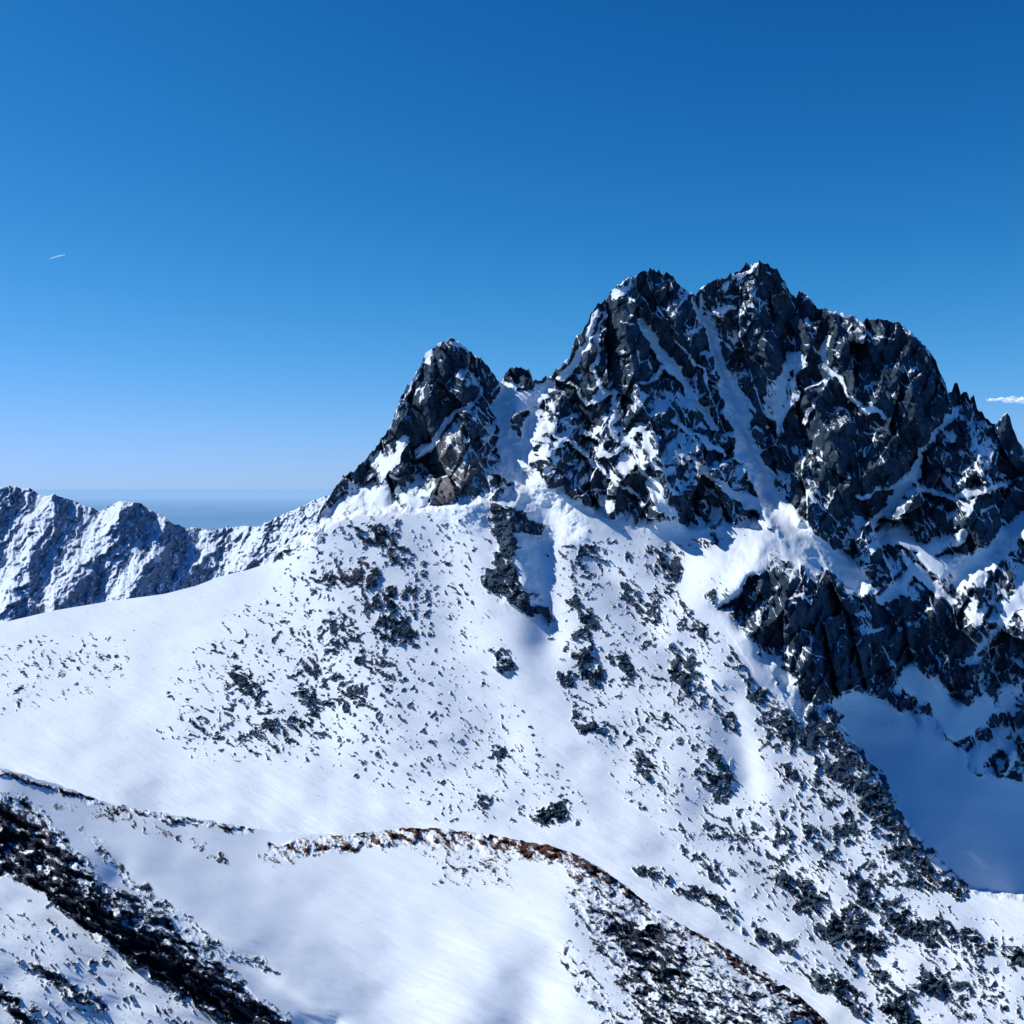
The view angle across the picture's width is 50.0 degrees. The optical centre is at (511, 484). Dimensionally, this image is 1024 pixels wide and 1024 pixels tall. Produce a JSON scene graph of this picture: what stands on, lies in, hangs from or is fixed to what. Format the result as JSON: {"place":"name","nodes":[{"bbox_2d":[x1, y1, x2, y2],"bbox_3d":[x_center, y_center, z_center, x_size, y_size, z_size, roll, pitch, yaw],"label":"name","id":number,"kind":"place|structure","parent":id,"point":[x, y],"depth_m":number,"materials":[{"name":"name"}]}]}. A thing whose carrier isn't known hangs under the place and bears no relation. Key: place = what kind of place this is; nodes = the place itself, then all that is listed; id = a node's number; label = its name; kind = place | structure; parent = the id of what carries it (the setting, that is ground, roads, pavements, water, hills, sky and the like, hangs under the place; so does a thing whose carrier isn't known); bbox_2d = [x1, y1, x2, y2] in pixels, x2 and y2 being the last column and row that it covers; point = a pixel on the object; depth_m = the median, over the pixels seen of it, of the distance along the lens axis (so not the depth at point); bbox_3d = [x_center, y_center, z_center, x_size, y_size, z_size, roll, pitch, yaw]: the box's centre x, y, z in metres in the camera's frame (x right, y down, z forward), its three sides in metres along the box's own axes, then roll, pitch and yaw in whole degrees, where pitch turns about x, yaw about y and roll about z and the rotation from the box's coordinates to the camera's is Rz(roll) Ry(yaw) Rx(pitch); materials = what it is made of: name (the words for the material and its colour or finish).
{"place":"outdoors","nodes":[
{"label":"outdoors","id":0,"kind":"place"},
{"bbox_2d":[0,485,329,622],"bbox_3d":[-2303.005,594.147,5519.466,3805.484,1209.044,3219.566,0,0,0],"label":"distant mountain range","id":1,"kind":"structure","parent":0,"point":[57,552],"depth_m":5231.64,"materials":[{"name":"white snow"}]},
{"bbox_2d":[32,489,332,529],"bbox_3d":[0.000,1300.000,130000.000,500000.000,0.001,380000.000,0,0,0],"label":"lowland plain ground","id":2,"kind":"structure","parent":0,"point":[208,509],"depth_m":86545.09,"materials":[{"name":"blue"}]},
{"bbox_2d":[0,768,827,1023],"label":"foreground ridge","id":3,"kind":"structure","parent":0,"point":[110,913],"depth_m":451.12,"materials":[{"name":"white snow"}]},
{"bbox_2d":[0,538,1023,1023],"bbox_3d":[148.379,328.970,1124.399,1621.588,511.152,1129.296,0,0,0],"label":"snowy hillside","id":4,"kind":"structure","parent":0,"point":[794,788],"depth_m":1058.28,"materials":[{"name":"white snow"}]},
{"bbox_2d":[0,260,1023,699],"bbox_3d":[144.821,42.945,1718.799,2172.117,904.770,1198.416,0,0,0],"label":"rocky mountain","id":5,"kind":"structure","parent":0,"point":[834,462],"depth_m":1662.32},
{"bbox_2d":[0,0,1023,488],"label":"sky","id":6,"kind":"structure","parent":0,"point":[266,217],"materials":[{"name":"blue"}]},
{"bbox_2d":[989,396,1023,402],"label":"cloud","id":7,"kind":"structure","parent":0,"point":[1015,401],"depth_m":9002.22,"materials":[{"name":"white"}]}
]}

